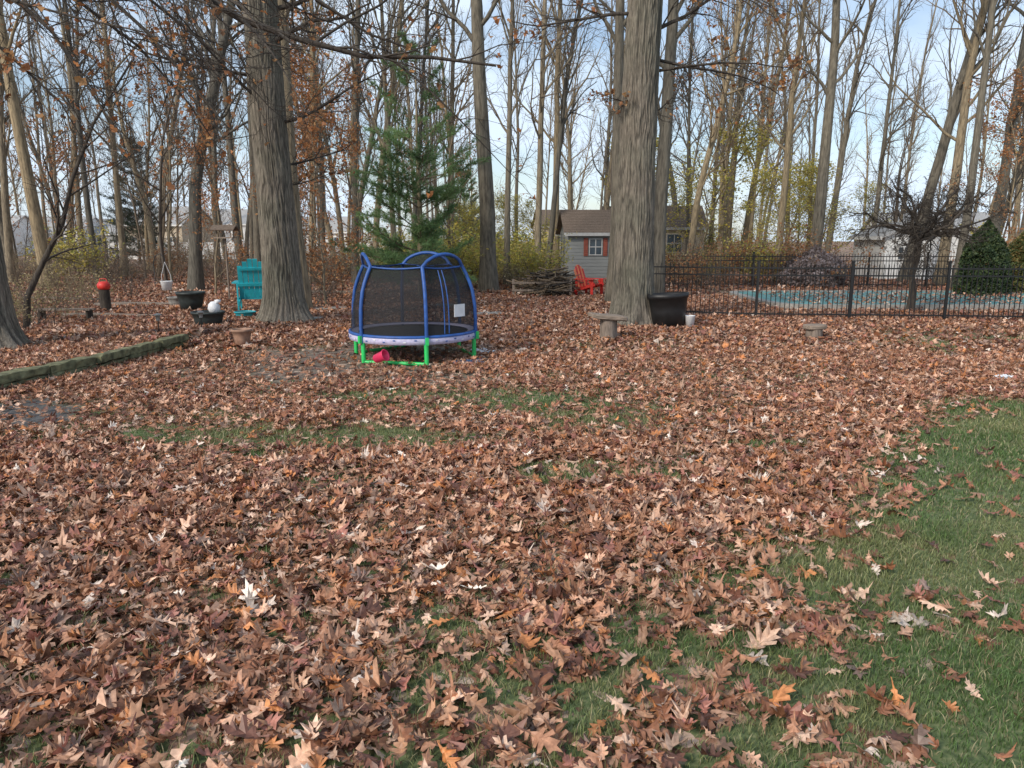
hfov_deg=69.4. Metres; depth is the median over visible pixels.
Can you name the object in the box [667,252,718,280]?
shrub
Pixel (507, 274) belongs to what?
shrub
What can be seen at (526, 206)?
leafy sapling
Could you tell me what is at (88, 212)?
bare tree
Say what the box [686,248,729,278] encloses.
shrub
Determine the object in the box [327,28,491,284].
white pine tree
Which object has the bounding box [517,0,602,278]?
bare tree
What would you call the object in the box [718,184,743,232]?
sapling
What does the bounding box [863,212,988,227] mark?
roof
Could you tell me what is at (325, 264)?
shrub
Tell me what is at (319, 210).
sapling
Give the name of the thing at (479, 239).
dry shrub
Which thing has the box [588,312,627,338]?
log bench
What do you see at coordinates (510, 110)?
bare tree
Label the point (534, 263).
shrub
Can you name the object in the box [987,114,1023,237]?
sapling
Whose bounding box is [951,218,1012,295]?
evergreen shrub
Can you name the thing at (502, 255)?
dry shrub
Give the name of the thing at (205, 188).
sapling
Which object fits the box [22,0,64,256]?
bare tree
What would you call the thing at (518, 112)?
bare tree
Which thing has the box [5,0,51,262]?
bare tree
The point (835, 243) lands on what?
dry shrub
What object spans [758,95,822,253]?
sapling
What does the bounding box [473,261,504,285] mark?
shrub
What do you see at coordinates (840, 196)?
sapling
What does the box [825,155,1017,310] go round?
weeping cherry tree
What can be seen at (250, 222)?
bare tree
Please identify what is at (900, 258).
window
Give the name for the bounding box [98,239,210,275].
shrub
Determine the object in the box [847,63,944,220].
sapling
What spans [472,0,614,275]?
bare tree
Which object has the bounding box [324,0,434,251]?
bare tree
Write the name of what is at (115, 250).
shrub
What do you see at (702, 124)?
distant tree line
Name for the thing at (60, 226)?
leaning tree
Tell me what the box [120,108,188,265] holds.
sapling
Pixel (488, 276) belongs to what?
bare tree
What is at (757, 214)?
leafy sapling
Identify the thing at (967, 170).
sapling
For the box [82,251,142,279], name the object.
shrub
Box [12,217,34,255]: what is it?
walls
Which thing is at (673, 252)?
shrub
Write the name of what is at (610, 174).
sapling
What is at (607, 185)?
bare tree
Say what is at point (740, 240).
shrub
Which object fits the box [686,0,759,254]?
bare tree
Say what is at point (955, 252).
dry shrub
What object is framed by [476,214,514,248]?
leafy sapling
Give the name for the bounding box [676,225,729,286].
dry shrub
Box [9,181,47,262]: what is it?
sapling
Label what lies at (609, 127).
bare tree
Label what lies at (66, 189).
sapling
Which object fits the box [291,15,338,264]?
bare tree
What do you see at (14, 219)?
roof
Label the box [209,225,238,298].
bird feeder
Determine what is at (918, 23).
sky
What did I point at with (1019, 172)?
bare tree
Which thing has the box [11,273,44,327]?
dry shrub
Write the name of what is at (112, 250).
shrub
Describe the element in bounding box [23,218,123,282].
shrub
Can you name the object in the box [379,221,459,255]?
shrub
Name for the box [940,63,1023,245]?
young beech tree
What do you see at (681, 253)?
dry shrub
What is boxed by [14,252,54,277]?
shrub
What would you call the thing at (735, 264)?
dry shrub
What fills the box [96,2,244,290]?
sapling
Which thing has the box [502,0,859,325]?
oak tree
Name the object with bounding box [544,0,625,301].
bare tree
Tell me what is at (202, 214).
sapling
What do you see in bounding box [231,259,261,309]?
teal adirondack chair
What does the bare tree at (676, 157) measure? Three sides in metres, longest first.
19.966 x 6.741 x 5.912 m
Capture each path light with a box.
[153,313,161,330]
[196,310,204,326]
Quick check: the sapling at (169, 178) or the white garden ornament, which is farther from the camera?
the sapling at (169, 178)
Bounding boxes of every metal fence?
[654,261,1023,319]
[665,252,1018,286]
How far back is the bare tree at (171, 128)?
40.10 m
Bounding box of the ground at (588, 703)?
[0,241,1023,767]
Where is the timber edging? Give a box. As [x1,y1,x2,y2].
[0,334,188,389]
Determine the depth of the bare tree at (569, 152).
51.56 m
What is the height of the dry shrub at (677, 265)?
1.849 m
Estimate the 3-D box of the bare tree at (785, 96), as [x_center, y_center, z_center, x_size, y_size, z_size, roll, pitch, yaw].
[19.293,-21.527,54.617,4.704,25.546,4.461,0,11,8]
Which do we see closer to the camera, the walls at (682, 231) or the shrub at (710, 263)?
the shrub at (710, 263)
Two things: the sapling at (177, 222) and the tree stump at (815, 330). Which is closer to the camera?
the tree stump at (815, 330)
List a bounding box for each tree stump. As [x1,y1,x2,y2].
[99,289,111,310]
[803,323,826,339]
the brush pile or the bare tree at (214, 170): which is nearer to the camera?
the brush pile
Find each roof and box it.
[11,215,27,224]
[28,216,98,232]
[94,219,117,234]
[124,206,212,225]
[203,209,247,224]
[302,216,363,232]
[532,210,559,227]
[602,206,706,229]
[848,222,971,239]
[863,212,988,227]
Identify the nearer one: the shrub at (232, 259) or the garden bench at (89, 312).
the garden bench at (89, 312)
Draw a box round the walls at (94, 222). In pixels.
[48,219,99,251]
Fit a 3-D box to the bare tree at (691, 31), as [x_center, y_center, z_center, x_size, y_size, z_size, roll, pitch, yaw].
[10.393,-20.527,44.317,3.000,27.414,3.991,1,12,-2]
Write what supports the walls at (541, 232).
on the ground at (588, 703)
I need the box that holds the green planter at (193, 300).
[175,291,204,309]
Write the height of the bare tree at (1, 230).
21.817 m
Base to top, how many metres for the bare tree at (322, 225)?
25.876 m
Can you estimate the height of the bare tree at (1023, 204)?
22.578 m
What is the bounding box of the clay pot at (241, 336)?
[231,328,251,346]
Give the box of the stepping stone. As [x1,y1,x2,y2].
[470,348,495,352]
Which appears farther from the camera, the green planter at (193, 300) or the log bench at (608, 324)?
the green planter at (193, 300)
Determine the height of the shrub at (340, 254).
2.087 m
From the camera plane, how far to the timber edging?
11.20 m
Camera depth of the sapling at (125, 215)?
40.15 m
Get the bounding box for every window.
[584,238,607,255]
[666,234,681,252]
[896,246,904,259]
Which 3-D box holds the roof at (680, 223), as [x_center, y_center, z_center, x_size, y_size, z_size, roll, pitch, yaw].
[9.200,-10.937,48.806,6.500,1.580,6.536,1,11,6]
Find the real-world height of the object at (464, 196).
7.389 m
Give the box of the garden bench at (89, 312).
[36,308,95,321]
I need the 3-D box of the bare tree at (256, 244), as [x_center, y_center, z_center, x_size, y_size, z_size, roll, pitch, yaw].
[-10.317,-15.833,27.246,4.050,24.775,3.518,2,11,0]
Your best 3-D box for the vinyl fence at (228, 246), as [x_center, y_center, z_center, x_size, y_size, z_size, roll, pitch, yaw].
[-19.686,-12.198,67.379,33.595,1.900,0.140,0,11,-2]
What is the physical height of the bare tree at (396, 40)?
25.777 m
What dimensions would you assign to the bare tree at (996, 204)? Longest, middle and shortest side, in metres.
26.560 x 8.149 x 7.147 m
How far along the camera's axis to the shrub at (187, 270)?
34.66 m
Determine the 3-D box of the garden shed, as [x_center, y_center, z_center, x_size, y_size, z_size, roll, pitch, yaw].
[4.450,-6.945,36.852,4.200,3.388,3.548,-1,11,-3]
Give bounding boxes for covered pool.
[729,290,1023,309]
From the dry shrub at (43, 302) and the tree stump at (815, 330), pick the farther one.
the dry shrub at (43, 302)
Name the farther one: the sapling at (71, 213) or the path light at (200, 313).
the sapling at (71, 213)
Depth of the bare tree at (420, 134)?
36.57 m
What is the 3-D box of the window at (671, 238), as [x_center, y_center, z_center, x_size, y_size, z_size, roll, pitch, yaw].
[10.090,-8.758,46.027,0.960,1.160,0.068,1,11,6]
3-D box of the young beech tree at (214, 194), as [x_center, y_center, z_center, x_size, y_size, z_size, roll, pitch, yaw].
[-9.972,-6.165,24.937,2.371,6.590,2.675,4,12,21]
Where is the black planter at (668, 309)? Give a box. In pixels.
[647,292,688,327]
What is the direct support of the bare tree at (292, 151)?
on the ground at (588, 703)
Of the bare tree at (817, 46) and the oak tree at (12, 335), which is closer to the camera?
the oak tree at (12, 335)
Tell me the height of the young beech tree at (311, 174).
8.237 m
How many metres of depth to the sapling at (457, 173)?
45.59 m
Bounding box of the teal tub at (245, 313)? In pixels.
[234,310,255,315]
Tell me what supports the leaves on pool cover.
on the covered pool
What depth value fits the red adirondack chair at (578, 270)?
26.37 m
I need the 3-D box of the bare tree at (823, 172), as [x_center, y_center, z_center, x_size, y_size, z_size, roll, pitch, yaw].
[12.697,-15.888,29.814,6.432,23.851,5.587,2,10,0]
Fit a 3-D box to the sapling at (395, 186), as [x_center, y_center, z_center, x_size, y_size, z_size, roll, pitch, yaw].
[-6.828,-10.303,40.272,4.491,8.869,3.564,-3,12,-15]
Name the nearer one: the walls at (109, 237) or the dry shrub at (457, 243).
the dry shrub at (457, 243)
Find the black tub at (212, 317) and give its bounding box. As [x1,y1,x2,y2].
[190,310,224,325]
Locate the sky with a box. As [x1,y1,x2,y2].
[0,0,1023,240]
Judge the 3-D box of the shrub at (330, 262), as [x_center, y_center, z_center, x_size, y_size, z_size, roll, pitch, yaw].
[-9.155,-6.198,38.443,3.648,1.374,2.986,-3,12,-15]
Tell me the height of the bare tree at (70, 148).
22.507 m
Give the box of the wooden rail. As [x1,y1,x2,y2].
[512,279,571,294]
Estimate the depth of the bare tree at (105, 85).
49.83 m
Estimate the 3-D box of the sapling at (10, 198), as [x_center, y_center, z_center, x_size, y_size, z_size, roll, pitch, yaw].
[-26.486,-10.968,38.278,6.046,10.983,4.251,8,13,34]
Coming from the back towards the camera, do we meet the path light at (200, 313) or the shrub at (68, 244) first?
the shrub at (68, 244)
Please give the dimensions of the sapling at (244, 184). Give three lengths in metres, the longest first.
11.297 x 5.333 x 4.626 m
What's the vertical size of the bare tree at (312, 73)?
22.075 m
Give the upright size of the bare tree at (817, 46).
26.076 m
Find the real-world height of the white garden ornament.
0.310 m
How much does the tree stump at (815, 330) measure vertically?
0.326 m
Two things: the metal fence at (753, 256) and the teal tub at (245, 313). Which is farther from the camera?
the metal fence at (753, 256)
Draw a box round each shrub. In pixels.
[5,230,66,311]
[7,239,90,286]
[8,264,91,324]
[10,248,99,301]
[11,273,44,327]
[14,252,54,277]
[16,234,79,272]
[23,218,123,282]
[40,247,107,316]
[62,259,126,304]
[70,229,146,270]
[71,238,154,283]
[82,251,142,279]
[86,239,139,261]
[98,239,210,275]
[98,257,157,296]
[109,256,160,278]
[116,241,186,267]
[117,232,229,283]
[154,230,253,284]
[157,227,253,285]
[167,236,224,269]
[172,263,221,277]
[203,249,249,269]
[249,242,350,279]
[306,234,363,299]
[306,248,344,279]
[307,244,356,305]
[317,252,350,276]
[320,244,370,266]
[334,246,379,276]
[336,227,410,264]
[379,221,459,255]
[403,209,509,275]
[443,233,478,258]
[444,227,513,268]
[446,241,511,286]
[465,248,497,283]
[468,218,556,270]
[471,238,519,280]
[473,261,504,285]
[496,226,559,258]
[496,253,545,288]
[500,232,573,280]
[500,237,556,277]
[665,227,711,284]
[665,240,684,271]
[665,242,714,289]
[665,250,703,286]
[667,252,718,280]
[671,229,757,282]
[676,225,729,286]
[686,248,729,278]
[704,225,736,253]
[711,229,758,261]
[716,230,791,283]
[720,222,814,283]
[776,239,805,279]
[782,229,884,284]
[937,228,1023,288]
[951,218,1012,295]
[994,231,1023,292]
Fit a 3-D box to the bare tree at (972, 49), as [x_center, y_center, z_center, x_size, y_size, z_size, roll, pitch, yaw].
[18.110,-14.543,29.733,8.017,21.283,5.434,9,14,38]
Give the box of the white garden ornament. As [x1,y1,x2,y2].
[208,300,220,312]
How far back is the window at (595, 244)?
35.30 m
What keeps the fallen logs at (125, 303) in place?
on the ground at (588, 703)
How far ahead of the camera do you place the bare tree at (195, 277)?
27.92 m
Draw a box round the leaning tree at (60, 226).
[12,46,174,328]
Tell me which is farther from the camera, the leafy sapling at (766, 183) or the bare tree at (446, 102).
the bare tree at (446, 102)
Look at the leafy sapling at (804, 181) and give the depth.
37.00 m
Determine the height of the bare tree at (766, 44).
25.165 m
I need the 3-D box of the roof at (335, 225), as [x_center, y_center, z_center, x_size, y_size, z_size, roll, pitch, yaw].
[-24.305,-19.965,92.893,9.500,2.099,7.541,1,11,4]
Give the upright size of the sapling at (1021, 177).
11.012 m
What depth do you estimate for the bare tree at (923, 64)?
56.14 m
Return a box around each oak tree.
[0,0,554,350]
[92,0,413,323]
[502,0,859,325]
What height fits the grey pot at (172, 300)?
0.300 m
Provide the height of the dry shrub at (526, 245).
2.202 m
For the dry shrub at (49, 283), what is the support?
on the ground at (588, 703)
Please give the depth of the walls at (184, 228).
75.29 m
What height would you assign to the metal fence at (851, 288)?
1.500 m
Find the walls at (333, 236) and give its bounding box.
[304,226,361,241]
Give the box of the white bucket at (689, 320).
[685,315,695,326]
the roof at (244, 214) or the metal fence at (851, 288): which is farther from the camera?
the roof at (244, 214)
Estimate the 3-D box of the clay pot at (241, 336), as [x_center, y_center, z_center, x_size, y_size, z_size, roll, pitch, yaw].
[-5.068,-0.866,13.895,0.378,0.340,0.378,0,11,0]
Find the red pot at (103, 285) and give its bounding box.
[97,279,109,289]
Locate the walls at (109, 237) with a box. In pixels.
[95,235,114,253]
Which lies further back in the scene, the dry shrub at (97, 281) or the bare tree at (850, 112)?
the bare tree at (850, 112)
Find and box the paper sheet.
[993,374,1012,378]
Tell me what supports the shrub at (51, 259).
on the ground at (588, 703)
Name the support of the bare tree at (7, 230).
on the ground at (588, 703)
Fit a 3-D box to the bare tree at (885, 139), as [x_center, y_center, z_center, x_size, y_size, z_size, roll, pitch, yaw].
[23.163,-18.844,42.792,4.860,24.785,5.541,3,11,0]
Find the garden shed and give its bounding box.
[555,210,610,279]
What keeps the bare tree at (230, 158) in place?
on the ground at (588, 703)
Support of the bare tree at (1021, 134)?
on the ground at (588, 703)
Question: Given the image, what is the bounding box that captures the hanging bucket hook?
[153,253,172,289]
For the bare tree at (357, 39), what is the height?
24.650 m
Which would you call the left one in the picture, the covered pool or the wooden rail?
the wooden rail
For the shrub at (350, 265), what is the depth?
38.24 m
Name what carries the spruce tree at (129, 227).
on the ground at (588, 703)
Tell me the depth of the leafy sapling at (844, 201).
44.23 m
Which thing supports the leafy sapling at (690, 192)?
on the ground at (588, 703)
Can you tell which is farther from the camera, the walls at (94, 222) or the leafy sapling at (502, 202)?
the walls at (94, 222)
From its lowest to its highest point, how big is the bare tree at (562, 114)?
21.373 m
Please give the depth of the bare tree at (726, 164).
39.97 m
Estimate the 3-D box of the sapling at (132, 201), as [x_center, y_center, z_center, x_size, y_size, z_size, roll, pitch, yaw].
[-18.259,-9.633,34.405,4.516,9.824,3.594,3,11,13]
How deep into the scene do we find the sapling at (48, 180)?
33.20 m
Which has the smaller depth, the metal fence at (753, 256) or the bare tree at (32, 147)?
the metal fence at (753, 256)
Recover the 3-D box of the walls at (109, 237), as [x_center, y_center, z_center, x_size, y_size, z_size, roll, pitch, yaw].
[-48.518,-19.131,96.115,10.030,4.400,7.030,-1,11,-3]
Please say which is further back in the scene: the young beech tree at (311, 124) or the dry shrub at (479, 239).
the dry shrub at (479, 239)
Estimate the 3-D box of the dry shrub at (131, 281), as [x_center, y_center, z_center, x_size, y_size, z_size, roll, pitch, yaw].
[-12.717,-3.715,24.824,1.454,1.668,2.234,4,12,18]
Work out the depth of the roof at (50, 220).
91.27 m
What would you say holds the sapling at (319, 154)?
on the ground at (588, 703)
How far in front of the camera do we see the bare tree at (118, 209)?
36.16 m
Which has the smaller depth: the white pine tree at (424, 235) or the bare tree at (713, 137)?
the white pine tree at (424, 235)
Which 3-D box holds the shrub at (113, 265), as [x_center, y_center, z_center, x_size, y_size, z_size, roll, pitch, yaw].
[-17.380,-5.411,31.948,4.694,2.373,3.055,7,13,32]
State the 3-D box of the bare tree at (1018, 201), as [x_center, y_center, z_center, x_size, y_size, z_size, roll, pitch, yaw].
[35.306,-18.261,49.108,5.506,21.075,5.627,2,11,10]
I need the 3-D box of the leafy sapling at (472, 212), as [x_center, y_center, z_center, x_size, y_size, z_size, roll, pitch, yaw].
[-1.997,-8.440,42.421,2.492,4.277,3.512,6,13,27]
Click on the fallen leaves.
(482, 465)
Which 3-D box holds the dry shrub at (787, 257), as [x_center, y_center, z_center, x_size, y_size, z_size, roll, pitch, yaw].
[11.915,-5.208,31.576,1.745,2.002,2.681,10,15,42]
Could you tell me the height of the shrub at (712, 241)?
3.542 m
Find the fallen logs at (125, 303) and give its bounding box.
[43,290,351,316]
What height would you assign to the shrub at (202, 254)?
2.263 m
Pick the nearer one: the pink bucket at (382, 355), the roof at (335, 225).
the pink bucket at (382, 355)
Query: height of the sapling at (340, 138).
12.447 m
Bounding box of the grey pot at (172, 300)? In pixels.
[167,296,178,304]
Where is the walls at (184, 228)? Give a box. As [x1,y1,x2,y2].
[126,213,213,241]
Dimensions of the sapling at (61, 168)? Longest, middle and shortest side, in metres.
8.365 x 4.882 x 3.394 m
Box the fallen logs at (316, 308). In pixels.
[312,306,501,318]
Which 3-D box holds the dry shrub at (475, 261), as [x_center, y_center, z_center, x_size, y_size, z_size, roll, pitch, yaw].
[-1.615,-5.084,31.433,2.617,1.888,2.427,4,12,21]
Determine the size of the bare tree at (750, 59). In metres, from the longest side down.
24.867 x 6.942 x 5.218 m
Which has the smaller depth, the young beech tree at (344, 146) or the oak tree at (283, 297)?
the oak tree at (283, 297)
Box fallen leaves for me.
[0,265,1023,767]
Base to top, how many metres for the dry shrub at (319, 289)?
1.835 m
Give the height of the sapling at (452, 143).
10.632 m
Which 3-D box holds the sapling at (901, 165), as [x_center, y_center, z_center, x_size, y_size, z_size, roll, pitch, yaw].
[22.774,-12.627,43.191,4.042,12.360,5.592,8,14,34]
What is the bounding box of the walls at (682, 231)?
[666,230,703,265]
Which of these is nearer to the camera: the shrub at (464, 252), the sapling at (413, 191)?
the shrub at (464, 252)
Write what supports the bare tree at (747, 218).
on the ground at (588, 703)
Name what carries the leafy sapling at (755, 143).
on the ground at (588, 703)
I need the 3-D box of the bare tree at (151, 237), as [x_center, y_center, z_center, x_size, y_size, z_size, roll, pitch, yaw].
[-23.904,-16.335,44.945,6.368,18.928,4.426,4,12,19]
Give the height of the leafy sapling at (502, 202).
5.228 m
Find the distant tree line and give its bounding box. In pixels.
[4,0,1023,261]
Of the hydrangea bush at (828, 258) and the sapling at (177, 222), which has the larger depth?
the sapling at (177, 222)
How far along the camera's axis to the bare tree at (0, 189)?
39.09 m
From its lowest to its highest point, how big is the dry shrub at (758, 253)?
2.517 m
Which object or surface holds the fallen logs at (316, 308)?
on the ground at (588, 703)
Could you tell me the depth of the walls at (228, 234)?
92.67 m
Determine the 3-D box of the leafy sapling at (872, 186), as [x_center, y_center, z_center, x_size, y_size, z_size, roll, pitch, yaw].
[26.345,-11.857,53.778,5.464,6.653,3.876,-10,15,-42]
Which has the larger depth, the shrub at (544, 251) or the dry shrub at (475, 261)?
the shrub at (544, 251)
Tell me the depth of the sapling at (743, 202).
54.19 m
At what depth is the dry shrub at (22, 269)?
19.59 m
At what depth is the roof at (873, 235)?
37.44 m
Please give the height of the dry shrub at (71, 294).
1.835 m
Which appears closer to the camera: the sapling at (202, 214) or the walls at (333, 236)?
the sapling at (202, 214)
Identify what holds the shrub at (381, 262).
on the ground at (588, 703)
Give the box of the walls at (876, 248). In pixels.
[852,233,968,279]
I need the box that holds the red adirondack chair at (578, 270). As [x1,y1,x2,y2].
[573,265,604,294]
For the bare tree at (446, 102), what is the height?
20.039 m
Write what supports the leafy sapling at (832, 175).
on the ground at (588, 703)
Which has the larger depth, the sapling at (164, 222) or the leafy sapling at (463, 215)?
the leafy sapling at (463, 215)
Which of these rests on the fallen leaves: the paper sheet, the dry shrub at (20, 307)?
the paper sheet
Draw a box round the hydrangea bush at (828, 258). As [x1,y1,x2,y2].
[775,244,847,287]
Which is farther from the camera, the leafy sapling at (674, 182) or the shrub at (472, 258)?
the leafy sapling at (674, 182)
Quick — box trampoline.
[348,251,478,365]
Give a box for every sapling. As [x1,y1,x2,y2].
[0,105,59,255]
[4,101,30,195]
[7,101,89,280]
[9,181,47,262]
[18,79,98,276]
[29,140,105,244]
[39,122,104,271]
[65,70,179,278]
[85,1,228,281]
[89,185,117,247]
[95,51,208,277]
[95,139,142,272]
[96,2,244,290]
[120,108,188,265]
[141,67,226,272]
[166,122,240,261]
[178,71,249,208]
[178,168,212,263]
[182,158,225,249]
[293,69,341,217]
[302,162,341,234]
[304,25,393,235]
[345,115,428,246]
[399,61,479,234]
[403,140,443,217]
[406,0,525,249]
[436,151,479,244]
[441,112,504,237]
[442,194,479,239]
[455,199,499,251]
[471,183,512,236]
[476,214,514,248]
[494,111,532,235]
[494,185,533,246]
[510,195,549,267]
[582,96,612,209]
[600,135,716,270]
[666,104,785,249]
[668,180,724,247]
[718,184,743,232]
[732,157,775,244]
[732,193,776,259]
[733,159,829,252]
[756,154,841,270]
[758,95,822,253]
[771,150,873,251]
[775,183,858,252]
[821,156,855,245]
[844,174,892,232]
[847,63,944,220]
[857,60,947,222]
[927,108,999,232]
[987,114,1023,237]
[997,83,1023,216]
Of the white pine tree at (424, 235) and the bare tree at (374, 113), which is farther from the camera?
the bare tree at (374, 113)
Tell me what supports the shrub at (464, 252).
on the ground at (588, 703)
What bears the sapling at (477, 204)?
on the ground at (588, 703)
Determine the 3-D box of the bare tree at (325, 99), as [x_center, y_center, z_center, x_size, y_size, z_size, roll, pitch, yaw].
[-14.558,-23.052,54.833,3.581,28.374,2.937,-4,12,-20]
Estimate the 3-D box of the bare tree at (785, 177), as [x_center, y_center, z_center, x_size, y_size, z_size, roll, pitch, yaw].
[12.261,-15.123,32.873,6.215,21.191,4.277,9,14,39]
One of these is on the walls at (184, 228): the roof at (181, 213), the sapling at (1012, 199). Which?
the roof at (181, 213)
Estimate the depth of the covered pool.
23.47 m
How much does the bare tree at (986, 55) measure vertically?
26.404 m
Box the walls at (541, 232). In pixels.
[533,222,559,245]
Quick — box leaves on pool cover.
[753,288,1023,303]
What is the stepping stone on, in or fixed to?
on the fallen leaves
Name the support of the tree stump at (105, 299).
on the ground at (588, 703)
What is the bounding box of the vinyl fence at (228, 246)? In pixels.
[107,239,409,259]
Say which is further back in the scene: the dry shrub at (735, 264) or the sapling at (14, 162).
the sapling at (14, 162)
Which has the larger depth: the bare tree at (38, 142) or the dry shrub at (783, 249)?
the bare tree at (38, 142)
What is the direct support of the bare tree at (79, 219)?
on the ground at (588, 703)
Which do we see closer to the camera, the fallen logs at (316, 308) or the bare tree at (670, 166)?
the fallen logs at (316, 308)
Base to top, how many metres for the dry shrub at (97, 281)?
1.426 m
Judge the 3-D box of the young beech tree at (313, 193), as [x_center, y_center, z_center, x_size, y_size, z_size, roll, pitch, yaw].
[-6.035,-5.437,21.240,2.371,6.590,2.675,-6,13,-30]
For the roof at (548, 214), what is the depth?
87.94 m
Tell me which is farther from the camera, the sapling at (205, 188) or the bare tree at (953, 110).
the sapling at (205, 188)
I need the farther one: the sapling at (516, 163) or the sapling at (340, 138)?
the sapling at (516, 163)
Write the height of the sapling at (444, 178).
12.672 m
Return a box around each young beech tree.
[169,95,255,294]
[238,42,356,295]
[248,2,363,245]
[291,77,348,304]
[296,50,389,266]
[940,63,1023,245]
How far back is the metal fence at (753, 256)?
30.66 m
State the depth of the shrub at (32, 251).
40.75 m
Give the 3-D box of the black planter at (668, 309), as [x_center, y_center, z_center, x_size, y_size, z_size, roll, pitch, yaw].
[3.594,-1.683,16.995,0.945,0.800,0.661,-3,11,1]
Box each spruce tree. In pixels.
[98,137,180,262]
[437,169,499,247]
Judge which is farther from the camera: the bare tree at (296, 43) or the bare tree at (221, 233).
the bare tree at (221, 233)
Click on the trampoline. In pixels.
(426, 299)
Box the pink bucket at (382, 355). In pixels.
[373,349,389,362]
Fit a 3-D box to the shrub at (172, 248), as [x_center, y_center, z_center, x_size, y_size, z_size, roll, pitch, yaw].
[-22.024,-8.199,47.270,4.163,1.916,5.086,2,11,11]
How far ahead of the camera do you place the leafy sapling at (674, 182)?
42.31 m
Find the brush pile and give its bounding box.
[506,266,585,296]
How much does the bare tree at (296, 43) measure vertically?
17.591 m
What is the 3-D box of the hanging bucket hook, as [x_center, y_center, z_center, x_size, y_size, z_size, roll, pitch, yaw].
[-8.624,-2.201,18.448,0.405,2.090,0.299,6,13,29]
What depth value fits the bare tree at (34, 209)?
28.58 m
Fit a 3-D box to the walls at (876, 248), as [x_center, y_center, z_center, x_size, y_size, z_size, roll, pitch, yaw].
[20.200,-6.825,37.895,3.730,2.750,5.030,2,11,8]
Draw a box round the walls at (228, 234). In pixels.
[224,225,245,241]
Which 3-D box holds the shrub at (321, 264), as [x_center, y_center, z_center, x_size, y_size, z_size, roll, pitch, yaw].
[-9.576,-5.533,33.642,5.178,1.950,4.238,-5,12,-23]
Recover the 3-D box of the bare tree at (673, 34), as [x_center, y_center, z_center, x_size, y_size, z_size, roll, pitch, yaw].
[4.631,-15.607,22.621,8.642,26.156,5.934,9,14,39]
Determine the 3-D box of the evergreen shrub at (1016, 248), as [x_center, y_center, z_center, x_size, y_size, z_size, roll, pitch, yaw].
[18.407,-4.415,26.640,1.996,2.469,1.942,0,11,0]
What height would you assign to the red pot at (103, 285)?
0.298 m
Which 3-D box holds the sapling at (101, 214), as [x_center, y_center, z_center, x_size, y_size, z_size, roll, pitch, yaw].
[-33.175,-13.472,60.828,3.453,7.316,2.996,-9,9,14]
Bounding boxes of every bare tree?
[0,0,55,287]
[0,0,65,282]
[0,10,20,274]
[0,92,35,275]
[0,105,22,217]
[3,1,65,254]
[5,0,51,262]
[16,0,114,280]
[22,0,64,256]
[32,0,92,275]
[38,1,122,271]
[51,0,162,278]
[71,1,176,270]
[85,2,128,263]
[123,0,165,267]
[130,0,342,290]
[140,0,243,273]
[151,0,245,282]
[163,7,238,261]
[180,6,246,275]
[189,5,260,287]
[219,0,312,308]
[232,0,289,277]
[237,8,322,131]
[289,0,345,264]
[291,0,379,281]
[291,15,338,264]
[293,0,361,265]
[300,0,338,238]
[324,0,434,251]
[330,0,421,274]
[333,0,408,283]
[349,0,451,264]
[363,0,499,291]
[384,1,413,239]
[401,0,457,245]
[411,0,474,178]
[426,0,507,242]
[443,0,573,284]
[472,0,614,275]
[495,0,548,239]
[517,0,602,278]
[529,0,609,209]
[539,0,704,292]
[540,0,602,267]
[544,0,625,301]
[579,0,624,198]
[595,25,699,212]
[600,3,626,209]
[655,0,710,205]
[665,0,702,253]
[673,0,808,271]
[678,0,812,277]
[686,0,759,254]
[694,0,780,239]
[707,0,866,280]
[708,0,786,272]
[717,0,840,271]
[745,0,805,265]
[753,0,808,241]
[764,0,881,283]
[794,0,830,247]
[824,0,896,251]
[847,0,1023,285]
[860,0,943,226]
[896,0,1022,281]
[897,0,950,221]
[947,0,1021,288]
[970,38,1023,235]
[986,40,1023,242]
[988,61,1023,235]
[991,0,1023,232]
[1017,142,1023,232]
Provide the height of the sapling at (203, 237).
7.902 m
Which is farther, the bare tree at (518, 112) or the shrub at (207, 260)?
the bare tree at (518, 112)
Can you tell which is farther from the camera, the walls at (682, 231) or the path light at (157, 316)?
the walls at (682, 231)
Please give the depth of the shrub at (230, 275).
30.97 m
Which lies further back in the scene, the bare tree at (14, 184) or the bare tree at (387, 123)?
the bare tree at (14, 184)
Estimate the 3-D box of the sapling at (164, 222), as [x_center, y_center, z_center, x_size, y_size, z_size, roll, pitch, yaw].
[-17.852,-11.535,38.327,5.181,12.119,4.951,-1,11,-4]
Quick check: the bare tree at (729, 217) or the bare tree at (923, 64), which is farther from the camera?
the bare tree at (923, 64)
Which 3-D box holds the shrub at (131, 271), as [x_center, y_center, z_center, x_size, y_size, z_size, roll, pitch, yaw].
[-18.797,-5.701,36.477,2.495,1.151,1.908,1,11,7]
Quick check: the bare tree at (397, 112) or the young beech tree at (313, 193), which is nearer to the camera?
the young beech tree at (313, 193)
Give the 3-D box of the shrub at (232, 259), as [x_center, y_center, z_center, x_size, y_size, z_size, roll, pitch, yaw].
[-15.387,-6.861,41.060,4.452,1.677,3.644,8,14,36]
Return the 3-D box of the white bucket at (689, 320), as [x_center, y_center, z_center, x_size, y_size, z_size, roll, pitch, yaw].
[4.076,-1.445,16.940,0.240,0.250,0.240,0,11,0]
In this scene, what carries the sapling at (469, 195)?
on the ground at (588, 703)
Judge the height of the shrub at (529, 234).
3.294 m
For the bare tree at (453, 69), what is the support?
on the ground at (588, 703)
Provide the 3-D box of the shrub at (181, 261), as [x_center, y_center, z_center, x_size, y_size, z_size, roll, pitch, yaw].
[-15.352,-5.875,33.523,5.316,2.687,3.461,-5,12,-23]

